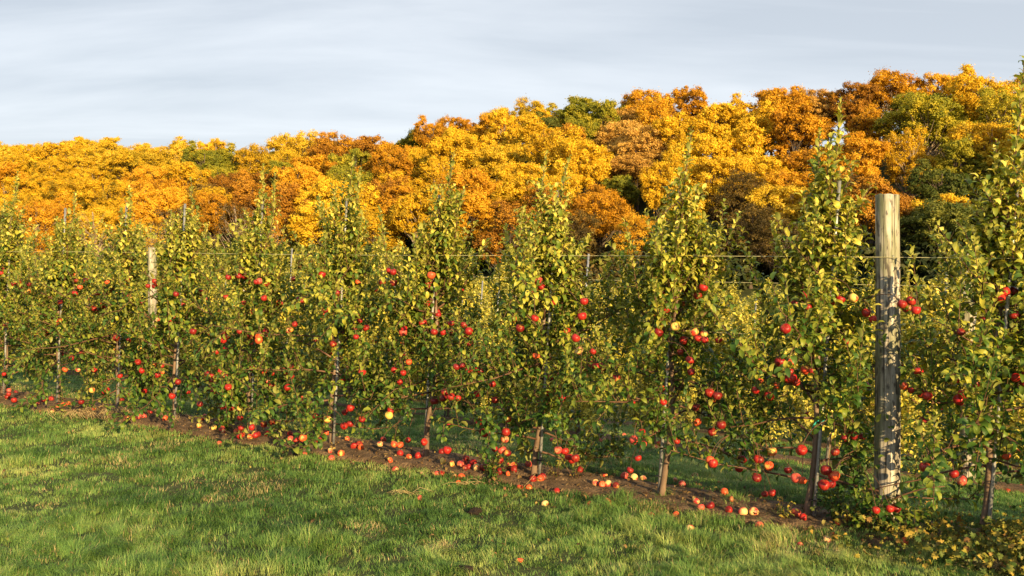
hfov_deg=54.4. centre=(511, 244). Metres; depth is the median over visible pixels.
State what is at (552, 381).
apple tree
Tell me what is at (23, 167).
autumn tree
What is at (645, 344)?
apple tree
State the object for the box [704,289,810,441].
apple tree
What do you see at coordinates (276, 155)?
autumn tree
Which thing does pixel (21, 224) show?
autumn tree
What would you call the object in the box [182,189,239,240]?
autumn tree
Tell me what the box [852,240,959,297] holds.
shrub
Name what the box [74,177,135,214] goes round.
autumn tree
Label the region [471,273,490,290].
apple tree
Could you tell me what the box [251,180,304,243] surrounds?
autumn tree
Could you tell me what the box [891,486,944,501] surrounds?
stick
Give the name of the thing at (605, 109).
autumn tree
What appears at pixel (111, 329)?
apple tree
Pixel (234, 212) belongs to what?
autumn tree
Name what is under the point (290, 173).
autumn tree
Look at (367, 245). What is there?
shrub
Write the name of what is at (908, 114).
autumn tree
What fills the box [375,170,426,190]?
autumn tree
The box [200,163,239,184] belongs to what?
autumn tree
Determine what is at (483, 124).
autumn tree
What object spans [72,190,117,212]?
autumn tree
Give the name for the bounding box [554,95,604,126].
autumn tree
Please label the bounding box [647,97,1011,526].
apple tree
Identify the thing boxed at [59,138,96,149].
autumn tree
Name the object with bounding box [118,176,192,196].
autumn tree
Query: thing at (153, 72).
sky
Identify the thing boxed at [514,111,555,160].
autumn tree
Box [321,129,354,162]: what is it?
autumn tree
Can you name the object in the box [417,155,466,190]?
autumn tree
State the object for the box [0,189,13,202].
autumn tree
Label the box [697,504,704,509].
fallen apple
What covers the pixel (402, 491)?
dry grass
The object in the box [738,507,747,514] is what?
fallen apple
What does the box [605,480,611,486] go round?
fallen apple
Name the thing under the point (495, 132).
autumn tree
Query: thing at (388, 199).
autumn tree
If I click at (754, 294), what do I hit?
apple tree
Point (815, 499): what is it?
support stake
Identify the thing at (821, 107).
autumn tree
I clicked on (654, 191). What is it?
autumn tree
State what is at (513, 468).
fallen apple
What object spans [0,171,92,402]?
apple tree
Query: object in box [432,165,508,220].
autumn tree
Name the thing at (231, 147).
autumn tree
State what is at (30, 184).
autumn tree
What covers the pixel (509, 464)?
weed plant
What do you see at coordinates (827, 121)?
autumn tree
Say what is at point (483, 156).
autumn tree
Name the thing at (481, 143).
autumn tree
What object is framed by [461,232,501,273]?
shrub
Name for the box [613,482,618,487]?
fallen apple
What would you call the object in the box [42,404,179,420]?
dry grass
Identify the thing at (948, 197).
autumn tree
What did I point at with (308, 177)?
autumn tree
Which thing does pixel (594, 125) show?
autumn tree
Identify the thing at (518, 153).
autumn tree
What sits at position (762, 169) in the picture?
autumn tree
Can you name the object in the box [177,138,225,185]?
autumn tree
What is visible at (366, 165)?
autumn tree
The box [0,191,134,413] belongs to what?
apple tree
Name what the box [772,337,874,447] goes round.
apple tree
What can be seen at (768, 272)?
shrub
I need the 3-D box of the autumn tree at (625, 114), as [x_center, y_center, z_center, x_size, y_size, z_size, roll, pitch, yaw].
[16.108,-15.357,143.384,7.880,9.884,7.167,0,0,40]
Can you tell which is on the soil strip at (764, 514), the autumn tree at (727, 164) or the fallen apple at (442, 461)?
the fallen apple at (442, 461)
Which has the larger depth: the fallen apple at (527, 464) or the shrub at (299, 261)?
the shrub at (299, 261)
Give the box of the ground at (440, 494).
[0,142,1023,575]
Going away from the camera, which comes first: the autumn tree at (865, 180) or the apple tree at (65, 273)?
the apple tree at (65, 273)
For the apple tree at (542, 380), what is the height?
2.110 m
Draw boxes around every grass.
[12,349,1020,452]
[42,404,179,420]
[387,487,433,495]
[443,478,483,485]
[943,558,1023,571]
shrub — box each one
[74,234,115,254]
[207,230,245,248]
[208,236,274,273]
[267,242,311,274]
[284,230,322,275]
[296,250,320,270]
[330,243,398,276]
[404,233,416,249]
[405,247,418,272]
[459,235,491,270]
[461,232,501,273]
[485,250,504,273]
[562,234,604,265]
[571,249,616,289]
[592,241,636,286]
[596,245,656,291]
[685,234,738,277]
[700,253,765,292]
[718,246,759,292]
[733,219,793,254]
[758,246,771,274]
[767,235,807,280]
[816,241,914,293]
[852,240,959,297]
[922,264,958,297]
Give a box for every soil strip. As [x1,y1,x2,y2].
[0,389,1023,567]
[1,354,1022,469]
[1,364,1023,492]
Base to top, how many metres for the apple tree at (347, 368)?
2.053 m
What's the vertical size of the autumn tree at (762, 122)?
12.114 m
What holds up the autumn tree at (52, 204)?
on the ground at (440, 494)
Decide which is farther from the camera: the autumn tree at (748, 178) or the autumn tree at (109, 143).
the autumn tree at (109, 143)
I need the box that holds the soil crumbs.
[0,387,1015,570]
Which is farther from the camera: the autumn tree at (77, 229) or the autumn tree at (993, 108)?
the autumn tree at (77, 229)
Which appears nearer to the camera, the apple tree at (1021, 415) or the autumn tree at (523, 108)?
the apple tree at (1021, 415)
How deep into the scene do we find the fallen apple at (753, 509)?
6.38 m
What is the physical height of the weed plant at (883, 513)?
0.332 m
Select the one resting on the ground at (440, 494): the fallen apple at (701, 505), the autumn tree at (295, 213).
the autumn tree at (295, 213)
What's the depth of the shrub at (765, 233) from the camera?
94.78 m
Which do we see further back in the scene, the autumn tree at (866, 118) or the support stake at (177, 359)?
the autumn tree at (866, 118)
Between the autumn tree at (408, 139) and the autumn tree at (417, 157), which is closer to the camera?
the autumn tree at (417, 157)
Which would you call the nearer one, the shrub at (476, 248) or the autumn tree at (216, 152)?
the shrub at (476, 248)
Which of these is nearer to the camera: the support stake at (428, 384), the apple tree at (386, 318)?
the support stake at (428, 384)
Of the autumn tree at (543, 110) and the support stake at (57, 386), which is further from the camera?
the autumn tree at (543, 110)
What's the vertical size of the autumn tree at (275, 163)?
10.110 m
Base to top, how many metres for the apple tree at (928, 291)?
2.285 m
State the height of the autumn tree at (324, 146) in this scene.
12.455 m
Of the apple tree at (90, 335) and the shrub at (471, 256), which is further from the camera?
the shrub at (471, 256)
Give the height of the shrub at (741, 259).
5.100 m
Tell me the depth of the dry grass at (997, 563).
5.34 m
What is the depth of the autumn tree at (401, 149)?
146.00 m
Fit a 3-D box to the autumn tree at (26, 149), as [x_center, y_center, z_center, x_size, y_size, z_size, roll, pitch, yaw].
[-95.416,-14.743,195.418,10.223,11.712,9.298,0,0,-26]
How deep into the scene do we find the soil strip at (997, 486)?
10.52 m
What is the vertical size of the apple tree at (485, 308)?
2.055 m
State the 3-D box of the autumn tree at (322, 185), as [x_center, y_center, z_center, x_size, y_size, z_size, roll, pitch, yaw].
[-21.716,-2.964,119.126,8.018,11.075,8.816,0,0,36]
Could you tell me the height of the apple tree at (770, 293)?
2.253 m
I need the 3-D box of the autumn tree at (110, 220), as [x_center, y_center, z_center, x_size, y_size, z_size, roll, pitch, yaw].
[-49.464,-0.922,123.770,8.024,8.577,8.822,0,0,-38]
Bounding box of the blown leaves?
[3,386,1017,575]
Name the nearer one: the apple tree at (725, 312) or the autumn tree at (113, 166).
the apple tree at (725, 312)
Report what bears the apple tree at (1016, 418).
on the ground at (440, 494)
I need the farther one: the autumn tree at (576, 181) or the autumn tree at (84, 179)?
the autumn tree at (84, 179)
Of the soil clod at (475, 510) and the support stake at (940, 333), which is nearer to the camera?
the soil clod at (475, 510)
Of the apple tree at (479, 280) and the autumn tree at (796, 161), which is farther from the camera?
the autumn tree at (796, 161)
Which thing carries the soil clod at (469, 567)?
on the ground at (440, 494)
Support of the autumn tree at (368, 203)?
on the ground at (440, 494)
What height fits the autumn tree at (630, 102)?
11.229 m
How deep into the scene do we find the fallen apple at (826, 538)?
5.88 m
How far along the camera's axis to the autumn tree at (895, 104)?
119.91 m
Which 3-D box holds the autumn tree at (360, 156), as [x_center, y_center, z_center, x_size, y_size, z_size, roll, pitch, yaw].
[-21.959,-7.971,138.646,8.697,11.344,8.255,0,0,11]
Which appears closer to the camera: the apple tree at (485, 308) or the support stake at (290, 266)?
the support stake at (290, 266)
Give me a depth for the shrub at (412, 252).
103.51 m
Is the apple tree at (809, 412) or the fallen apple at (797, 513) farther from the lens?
the apple tree at (809, 412)
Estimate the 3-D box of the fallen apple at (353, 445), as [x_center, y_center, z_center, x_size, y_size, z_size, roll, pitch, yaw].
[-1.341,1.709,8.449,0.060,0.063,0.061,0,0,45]
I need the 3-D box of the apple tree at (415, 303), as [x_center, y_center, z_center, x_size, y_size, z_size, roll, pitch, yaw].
[-0.479,0.523,7.981,1.842,2.562,1.482,0,0,0]
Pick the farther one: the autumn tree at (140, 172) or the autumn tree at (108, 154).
the autumn tree at (108, 154)
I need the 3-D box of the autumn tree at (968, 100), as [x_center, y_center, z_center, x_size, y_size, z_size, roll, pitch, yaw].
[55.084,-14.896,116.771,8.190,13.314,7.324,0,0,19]
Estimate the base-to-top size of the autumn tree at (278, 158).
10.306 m
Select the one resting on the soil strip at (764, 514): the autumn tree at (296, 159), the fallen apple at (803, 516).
the fallen apple at (803, 516)
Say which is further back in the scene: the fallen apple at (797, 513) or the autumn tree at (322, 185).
the autumn tree at (322, 185)
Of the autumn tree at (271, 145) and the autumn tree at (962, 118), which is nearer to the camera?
the autumn tree at (962, 118)
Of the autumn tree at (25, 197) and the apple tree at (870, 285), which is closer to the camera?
the apple tree at (870, 285)
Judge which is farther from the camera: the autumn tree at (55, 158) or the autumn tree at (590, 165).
the autumn tree at (55, 158)
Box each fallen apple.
[337,450,343,455]
[350,443,357,447]
[357,444,363,449]
[397,450,402,455]
[415,452,421,458]
[438,458,445,463]
[469,459,476,464]
[473,463,479,470]
[510,465,518,471]
[525,461,531,466]
[529,475,536,481]
[537,475,543,480]
[541,500,547,505]
[592,479,598,485]
[599,481,604,486]
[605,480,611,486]
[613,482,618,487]
[620,472,628,478]
[630,473,637,479]
[678,480,685,486]
[693,498,699,503]
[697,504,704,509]
[705,501,714,508]
[720,488,727,494]
[725,506,731,512]
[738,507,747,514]
[749,507,757,514]
[754,521,763,528]
[791,508,800,515]
[800,513,806,519]
[821,535,831,542]
[900,537,908,545]
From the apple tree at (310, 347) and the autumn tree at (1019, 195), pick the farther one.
the autumn tree at (1019, 195)
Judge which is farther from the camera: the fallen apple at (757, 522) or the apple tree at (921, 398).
the apple tree at (921, 398)
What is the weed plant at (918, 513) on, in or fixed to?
on the soil strip at (764, 514)
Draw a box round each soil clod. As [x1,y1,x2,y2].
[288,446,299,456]
[457,565,473,571]
[466,507,481,514]
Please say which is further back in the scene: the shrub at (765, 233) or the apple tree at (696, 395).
the shrub at (765, 233)
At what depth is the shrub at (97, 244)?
121.19 m
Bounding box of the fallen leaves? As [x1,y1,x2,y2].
[0,384,999,562]
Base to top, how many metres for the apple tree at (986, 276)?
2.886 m
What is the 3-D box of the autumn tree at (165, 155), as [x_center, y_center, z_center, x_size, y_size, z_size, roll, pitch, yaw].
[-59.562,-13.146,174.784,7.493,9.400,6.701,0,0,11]
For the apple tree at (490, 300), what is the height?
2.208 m
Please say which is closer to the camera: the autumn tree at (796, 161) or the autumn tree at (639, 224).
the autumn tree at (639, 224)
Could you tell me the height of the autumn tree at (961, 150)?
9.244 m
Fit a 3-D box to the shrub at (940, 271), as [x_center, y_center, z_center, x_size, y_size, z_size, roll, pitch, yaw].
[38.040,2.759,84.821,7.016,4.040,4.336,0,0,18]
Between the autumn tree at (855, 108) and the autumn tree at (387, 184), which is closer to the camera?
the autumn tree at (387, 184)
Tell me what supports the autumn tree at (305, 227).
on the ground at (440, 494)
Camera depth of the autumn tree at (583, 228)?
95.79 m
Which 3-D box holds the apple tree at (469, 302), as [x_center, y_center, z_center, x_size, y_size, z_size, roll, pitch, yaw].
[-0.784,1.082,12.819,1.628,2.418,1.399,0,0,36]
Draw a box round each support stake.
[2,209,12,393]
[54,208,66,402]
[114,206,128,409]
[171,204,185,416]
[247,201,264,430]
[284,249,292,385]
[329,199,348,443]
[420,195,440,456]
[536,190,558,474]
[577,254,589,431]
[654,187,680,493]
[809,181,841,516]
[826,275,842,457]
[928,274,947,475]
[982,179,1019,535]
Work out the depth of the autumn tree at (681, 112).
130.54 m
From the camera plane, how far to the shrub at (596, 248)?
97.45 m
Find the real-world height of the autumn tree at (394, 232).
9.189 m
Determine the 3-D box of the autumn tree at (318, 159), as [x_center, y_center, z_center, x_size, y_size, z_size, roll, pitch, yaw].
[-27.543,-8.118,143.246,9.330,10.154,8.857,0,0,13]
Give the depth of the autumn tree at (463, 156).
129.07 m
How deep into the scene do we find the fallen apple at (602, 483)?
7.14 m
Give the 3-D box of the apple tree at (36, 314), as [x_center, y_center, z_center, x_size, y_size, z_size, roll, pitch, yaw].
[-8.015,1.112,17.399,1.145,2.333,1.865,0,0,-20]
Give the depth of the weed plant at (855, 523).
6.02 m
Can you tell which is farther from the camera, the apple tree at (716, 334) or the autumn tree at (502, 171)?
the autumn tree at (502, 171)
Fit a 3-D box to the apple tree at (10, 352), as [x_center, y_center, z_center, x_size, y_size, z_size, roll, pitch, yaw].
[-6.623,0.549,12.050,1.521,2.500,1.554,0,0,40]
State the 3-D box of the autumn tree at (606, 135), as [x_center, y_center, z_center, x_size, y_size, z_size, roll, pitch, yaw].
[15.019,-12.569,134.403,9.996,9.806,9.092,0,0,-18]
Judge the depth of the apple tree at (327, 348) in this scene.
13.61 m
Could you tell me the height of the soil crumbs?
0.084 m
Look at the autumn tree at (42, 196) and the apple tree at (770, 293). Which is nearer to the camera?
the apple tree at (770, 293)
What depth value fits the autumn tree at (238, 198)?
114.87 m
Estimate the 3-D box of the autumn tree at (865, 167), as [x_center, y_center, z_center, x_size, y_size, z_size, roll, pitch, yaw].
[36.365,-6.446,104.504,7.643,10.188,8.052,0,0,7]
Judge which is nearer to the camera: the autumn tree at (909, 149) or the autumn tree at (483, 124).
the autumn tree at (909, 149)
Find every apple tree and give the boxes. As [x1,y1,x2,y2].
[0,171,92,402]
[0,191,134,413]
[0,237,38,365]
[0,264,44,371]
[7,185,188,411]
[20,252,80,367]
[53,231,113,370]
[83,238,166,373]
[88,177,283,433]
[145,289,226,370]
[165,224,230,385]
[174,163,329,438]
[199,235,302,389]
[200,352,262,381]
[201,155,442,454]
[234,252,341,389]
[246,265,311,386]
[282,307,343,383]
[288,276,375,405]
[319,319,366,391]
[343,236,442,413]
[346,149,559,470]
[348,316,438,395]
[391,235,488,416]
[429,150,646,475]
[457,284,584,416]
[462,271,480,296]
[463,272,504,314]
[463,292,495,406]
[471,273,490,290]
[473,288,508,308]
[477,314,560,405]
[483,262,509,290]
[521,126,794,495]
[535,282,628,422]
[551,308,626,439]
[558,281,609,305]
[589,274,601,302]
[593,287,634,370]
[598,266,643,395]
[609,326,698,440]
[618,301,685,408]
[638,306,722,423]
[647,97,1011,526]
[699,284,732,376]
[703,291,736,369]
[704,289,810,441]
[717,308,785,409]
[720,271,748,318]
[735,277,785,342]
[742,287,787,358]
[745,286,783,310]
[769,240,921,471]
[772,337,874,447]
[834,294,910,417]
[838,55,1023,535]
[839,247,1023,468]
[846,270,874,309]
[847,328,952,456]
[874,281,914,330]
[900,274,910,297]
[906,328,945,420]
[925,319,1022,468]
[935,277,1023,464]
[981,367,1023,444]
[1000,472,1023,484]
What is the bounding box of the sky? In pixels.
[0,0,1023,158]
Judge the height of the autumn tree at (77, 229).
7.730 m
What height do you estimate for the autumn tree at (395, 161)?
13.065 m
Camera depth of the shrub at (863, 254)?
85.53 m
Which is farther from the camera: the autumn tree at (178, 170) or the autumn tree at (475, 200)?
the autumn tree at (178, 170)
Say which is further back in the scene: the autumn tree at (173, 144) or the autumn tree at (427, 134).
the autumn tree at (173, 144)
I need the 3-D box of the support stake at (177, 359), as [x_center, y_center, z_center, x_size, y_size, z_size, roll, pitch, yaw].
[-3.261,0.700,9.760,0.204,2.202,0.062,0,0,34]
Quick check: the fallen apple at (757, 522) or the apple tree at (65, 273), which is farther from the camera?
the apple tree at (65, 273)
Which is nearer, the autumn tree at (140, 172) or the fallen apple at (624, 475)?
the fallen apple at (624, 475)
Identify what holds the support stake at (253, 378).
on the soil strip at (764, 514)
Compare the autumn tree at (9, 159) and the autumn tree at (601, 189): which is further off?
the autumn tree at (9, 159)
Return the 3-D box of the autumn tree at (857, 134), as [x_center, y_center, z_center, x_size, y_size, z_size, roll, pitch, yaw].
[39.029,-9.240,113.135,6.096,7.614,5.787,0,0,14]
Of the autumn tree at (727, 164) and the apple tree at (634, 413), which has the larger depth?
the autumn tree at (727, 164)
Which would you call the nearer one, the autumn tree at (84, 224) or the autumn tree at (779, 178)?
the autumn tree at (779, 178)
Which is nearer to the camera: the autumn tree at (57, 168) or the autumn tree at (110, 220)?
the autumn tree at (110, 220)
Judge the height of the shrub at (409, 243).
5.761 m
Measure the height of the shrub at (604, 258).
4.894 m
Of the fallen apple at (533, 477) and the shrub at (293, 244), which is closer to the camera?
the fallen apple at (533, 477)
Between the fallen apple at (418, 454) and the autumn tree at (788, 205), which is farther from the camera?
the autumn tree at (788, 205)
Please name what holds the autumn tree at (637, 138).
on the ground at (440, 494)
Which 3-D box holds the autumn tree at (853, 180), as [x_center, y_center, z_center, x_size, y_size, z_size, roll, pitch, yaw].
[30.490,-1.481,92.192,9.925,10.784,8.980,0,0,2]
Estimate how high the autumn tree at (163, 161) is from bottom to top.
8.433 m
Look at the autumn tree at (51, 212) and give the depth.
115.29 m
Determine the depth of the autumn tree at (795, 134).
115.36 m
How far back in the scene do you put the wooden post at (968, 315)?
9.33 m
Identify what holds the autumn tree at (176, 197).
on the ground at (440, 494)
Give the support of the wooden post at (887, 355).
on the soil strip at (764, 514)
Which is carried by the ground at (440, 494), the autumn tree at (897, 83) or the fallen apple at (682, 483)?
the autumn tree at (897, 83)
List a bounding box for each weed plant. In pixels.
[213,411,234,429]
[477,452,498,474]
[479,446,515,481]
[504,458,517,468]
[535,447,564,476]
[555,451,594,478]
[776,496,797,518]
[812,478,854,520]
[830,501,862,527]
[831,488,880,529]
[846,479,907,536]
[848,501,875,532]
[892,493,930,534]
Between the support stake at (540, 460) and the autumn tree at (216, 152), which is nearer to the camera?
the support stake at (540, 460)
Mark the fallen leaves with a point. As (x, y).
(535, 502)
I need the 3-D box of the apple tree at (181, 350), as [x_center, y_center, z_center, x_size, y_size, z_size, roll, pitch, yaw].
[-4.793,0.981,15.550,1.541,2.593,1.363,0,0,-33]
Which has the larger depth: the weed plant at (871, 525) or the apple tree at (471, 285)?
the apple tree at (471, 285)
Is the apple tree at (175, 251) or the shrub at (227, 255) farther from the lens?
the shrub at (227, 255)
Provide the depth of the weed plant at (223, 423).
9.30 m
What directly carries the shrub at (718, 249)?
on the ground at (440, 494)
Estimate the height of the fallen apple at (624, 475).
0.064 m
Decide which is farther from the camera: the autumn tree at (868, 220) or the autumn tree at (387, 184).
the autumn tree at (387, 184)
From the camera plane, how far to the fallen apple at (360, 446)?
8.38 m
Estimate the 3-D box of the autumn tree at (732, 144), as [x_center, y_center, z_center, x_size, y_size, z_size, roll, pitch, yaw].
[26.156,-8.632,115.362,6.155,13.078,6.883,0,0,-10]
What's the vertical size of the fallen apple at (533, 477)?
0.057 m
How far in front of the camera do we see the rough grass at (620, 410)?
17.12 m
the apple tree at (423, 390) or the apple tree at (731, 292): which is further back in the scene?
the apple tree at (731, 292)
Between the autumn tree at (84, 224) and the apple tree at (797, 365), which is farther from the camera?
the autumn tree at (84, 224)
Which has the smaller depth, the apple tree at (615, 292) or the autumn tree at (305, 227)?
the apple tree at (615, 292)
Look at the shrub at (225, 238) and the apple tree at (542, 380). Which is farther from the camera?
the shrub at (225, 238)
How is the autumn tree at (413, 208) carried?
on the ground at (440, 494)
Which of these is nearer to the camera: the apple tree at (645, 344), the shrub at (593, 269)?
the apple tree at (645, 344)
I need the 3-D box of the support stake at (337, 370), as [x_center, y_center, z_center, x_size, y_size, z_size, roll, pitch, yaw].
[-1.488,0.699,8.586,0.204,2.202,0.062,0,0,34]
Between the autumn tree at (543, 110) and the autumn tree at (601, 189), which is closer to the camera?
the autumn tree at (601, 189)
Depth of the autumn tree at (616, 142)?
127.03 m
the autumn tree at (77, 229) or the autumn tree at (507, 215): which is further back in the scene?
the autumn tree at (77, 229)
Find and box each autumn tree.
[0,142,19,153]
[0,146,15,160]
[0,153,27,195]
[0,160,30,193]
[0,174,46,202]
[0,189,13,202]
[0,205,41,246]
[1,201,31,212]
[3,191,33,205]
[6,141,43,155]
[9,151,33,174]
[13,198,69,258]
[15,156,29,175]
[15,199,58,228]
[27,141,67,163]
[28,157,76,189]
[29,154,62,173]
[31,192,60,204]
[37,174,73,185]
[38,176,99,211]
[38,190,84,220]
[40,219,100,250]
[56,176,99,190]
[57,136,88,168]
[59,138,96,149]
[67,142,108,178]
[67,207,120,261]
[69,168,108,180]
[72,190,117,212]
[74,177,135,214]
[75,145,109,162]
[80,204,121,238]
[82,165,117,184]
[96,146,157,182]
[98,136,123,151]
[103,177,131,197]
[104,150,119,179]
[112,182,164,237]
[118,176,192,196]
[120,171,151,181]
[125,142,165,155]
[125,161,177,192]
[132,223,165,265]
[133,183,187,234]
[142,152,166,167]
[145,204,191,248]
[152,159,199,185]
[155,152,182,166]
[157,145,186,163]
[160,161,211,194]
[162,136,190,154]
[167,139,203,185]
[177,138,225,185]
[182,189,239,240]
[185,182,227,196]
[188,186,243,240]
[196,138,228,169]
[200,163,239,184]
[202,148,233,163]
[202,168,259,193]
[210,200,254,256]
[219,141,260,171]
[225,178,294,237]
[229,167,262,208]
[234,143,270,173]
[247,216,296,249]
[251,166,300,188]
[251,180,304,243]
[258,148,301,171]
[259,159,295,180]
[264,132,313,155]
[266,150,296,168]
[268,161,318,188]
[276,129,318,157]
[281,195,373,249]
[283,197,317,238]
[285,151,311,168]
[288,165,324,209]
[291,172,355,207]
[299,154,337,179]
[305,137,339,156]
[308,131,344,174]
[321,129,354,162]
[325,165,376,190]
[327,148,370,180]
[339,132,387,163]
[346,184,366,196]
[354,154,390,185]
[356,183,385,244]
[358,206,407,256]
[363,174,410,232]
[367,140,415,185]
[369,183,426,247]
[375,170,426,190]
[387,181,457,246]
[389,143,419,154]
[396,126,421,148]
[405,153,429,188]
[407,145,428,167]
[411,152,449,186]
[412,115,446,150]
[417,135,476,182]
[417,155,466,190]
[432,126,471,147]
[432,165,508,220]
[434,115,476,142]
[449,190,502,277]
[451,130,497,158]
[466,145,516,218]
[467,114,507,143]
[470,198,547,272]
[478,105,513,130]
[481,140,531,173]
[483,107,527,147]
[489,169,556,211]
[492,158,556,188]
[510,96,545,137]
[512,182,574,246]
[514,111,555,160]
[522,124,585,192]
[523,111,561,143]
[527,107,557,125]
[536,119,588,157]
[540,133,614,196]
[545,102,560,126]
[545,170,582,217]
[549,209,601,254]
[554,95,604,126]
[564,115,603,145]
[568,189,637,247]
[576,96,621,141]
[585,182,620,247]
[589,119,647,147]
[594,174,640,236]
[601,136,637,174]
[604,148,668,210]
[607,104,649,123]
[609,122,678,163]
[611,210,655,257]
[616,103,632,114]
[618,86,674,124]
[635,95,677,128]
[636,150,689,220]
[649,114,715,163]
[654,195,710,224]
[659,218,730,247]
[661,131,727,212]
[668,85,708,120]
[672,111,687,133]
[676,153,752,224]
[679,155,722,181]
[687,102,746,153]
[704,92,750,138]
[705,166,773,230]
[716,151,800,218]
[720,114,766,165]
[721,201,787,288]
[736,99,778,161]
[741,180,824,230]
[741,213,806,292]
[747,86,788,157]
[752,84,809,143]
[762,100,829,161]
[762,166,818,199]
[770,113,837,152]
[781,146,861,181]
[786,84,843,146]
[787,171,868,240]
[811,168,886,209]
[821,134,894,184]
[825,79,882,133]
[837,130,882,168]
[839,178,914,254]
[844,102,891,142]
[853,66,930,142]
[866,188,918,234]
[869,88,979,162]
[880,125,942,201]
[887,89,963,119]
[900,158,975,202]
[900,193,985,269]
[908,70,956,103]
[909,193,971,225]
[926,107,971,159]
[929,137,994,199]
[941,69,984,107]
[943,118,1023,200]
[945,62,1014,128]
[963,198,1023,247]
[969,84,1023,138]
[989,180,1023,218]
[997,112,1023,165]
[1003,71,1023,116]
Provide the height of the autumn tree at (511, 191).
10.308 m
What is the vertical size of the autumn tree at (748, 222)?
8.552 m
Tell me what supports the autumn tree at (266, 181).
on the ground at (440, 494)
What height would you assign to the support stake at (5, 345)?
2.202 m
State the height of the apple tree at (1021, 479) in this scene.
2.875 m
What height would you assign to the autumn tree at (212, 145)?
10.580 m
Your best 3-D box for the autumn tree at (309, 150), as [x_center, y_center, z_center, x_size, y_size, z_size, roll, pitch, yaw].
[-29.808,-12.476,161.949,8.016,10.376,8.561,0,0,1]
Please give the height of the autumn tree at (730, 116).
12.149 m
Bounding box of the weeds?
[808,495,1023,575]
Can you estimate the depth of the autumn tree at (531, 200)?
101.33 m
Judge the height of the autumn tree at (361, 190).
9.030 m
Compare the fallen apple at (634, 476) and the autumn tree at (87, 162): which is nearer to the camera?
the fallen apple at (634, 476)
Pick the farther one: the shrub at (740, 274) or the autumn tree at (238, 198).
the autumn tree at (238, 198)
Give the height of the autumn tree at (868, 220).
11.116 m
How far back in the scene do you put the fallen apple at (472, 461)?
7.78 m
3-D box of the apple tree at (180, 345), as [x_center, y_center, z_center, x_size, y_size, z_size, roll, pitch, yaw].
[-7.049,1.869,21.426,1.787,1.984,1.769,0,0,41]
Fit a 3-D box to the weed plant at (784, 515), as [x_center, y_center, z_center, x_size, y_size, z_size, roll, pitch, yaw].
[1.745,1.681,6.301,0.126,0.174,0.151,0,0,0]
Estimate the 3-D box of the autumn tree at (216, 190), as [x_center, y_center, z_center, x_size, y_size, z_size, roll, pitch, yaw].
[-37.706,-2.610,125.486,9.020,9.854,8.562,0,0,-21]
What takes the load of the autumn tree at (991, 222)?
on the ground at (440, 494)
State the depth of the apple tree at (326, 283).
8.43 m
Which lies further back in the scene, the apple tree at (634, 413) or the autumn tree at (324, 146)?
the autumn tree at (324, 146)
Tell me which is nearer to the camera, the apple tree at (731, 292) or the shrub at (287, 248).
the apple tree at (731, 292)
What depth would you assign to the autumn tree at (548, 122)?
138.31 m
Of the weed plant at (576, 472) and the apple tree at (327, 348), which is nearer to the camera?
the weed plant at (576, 472)
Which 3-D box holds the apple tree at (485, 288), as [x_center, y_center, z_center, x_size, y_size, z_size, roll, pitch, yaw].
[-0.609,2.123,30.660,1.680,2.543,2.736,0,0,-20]
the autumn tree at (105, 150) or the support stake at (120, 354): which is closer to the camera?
the support stake at (120, 354)
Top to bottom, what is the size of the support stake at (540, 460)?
2.202 m
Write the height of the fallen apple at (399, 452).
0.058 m
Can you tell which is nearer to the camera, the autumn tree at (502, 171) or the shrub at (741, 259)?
the shrub at (741, 259)
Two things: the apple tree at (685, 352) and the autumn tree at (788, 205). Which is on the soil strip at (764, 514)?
the apple tree at (685, 352)
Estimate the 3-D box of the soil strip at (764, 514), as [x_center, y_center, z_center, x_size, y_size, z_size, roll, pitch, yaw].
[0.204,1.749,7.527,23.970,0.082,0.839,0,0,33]
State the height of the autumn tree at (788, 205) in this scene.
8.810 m
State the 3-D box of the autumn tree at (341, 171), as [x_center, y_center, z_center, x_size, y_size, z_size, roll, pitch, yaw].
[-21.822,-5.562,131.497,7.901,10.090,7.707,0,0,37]
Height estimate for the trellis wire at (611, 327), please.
0.016 m
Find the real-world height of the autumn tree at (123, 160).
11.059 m
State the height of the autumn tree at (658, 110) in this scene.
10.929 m
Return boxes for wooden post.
[148,247,156,369]
[874,194,900,525]
[959,254,975,479]
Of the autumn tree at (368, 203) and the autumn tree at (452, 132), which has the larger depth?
the autumn tree at (452, 132)
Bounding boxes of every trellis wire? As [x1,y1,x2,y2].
[6,251,1023,258]
[148,303,912,341]
[227,271,950,286]
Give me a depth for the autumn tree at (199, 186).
135.25 m
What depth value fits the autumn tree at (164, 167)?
149.12 m
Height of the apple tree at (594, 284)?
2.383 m
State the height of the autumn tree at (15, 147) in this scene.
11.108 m
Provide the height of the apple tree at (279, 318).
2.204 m
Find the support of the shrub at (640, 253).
on the ground at (440, 494)
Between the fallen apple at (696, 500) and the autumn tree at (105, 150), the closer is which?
the fallen apple at (696, 500)
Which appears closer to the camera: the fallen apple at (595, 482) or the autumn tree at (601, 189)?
the fallen apple at (595, 482)
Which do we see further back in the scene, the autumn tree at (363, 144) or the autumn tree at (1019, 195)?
the autumn tree at (363, 144)
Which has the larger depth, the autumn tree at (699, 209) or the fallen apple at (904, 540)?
the autumn tree at (699, 209)
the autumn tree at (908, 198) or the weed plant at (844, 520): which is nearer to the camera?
the weed plant at (844, 520)
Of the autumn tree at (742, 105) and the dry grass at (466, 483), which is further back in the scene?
the autumn tree at (742, 105)
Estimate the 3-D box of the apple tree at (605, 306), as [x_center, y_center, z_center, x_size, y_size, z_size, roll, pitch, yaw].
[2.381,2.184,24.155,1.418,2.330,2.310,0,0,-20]

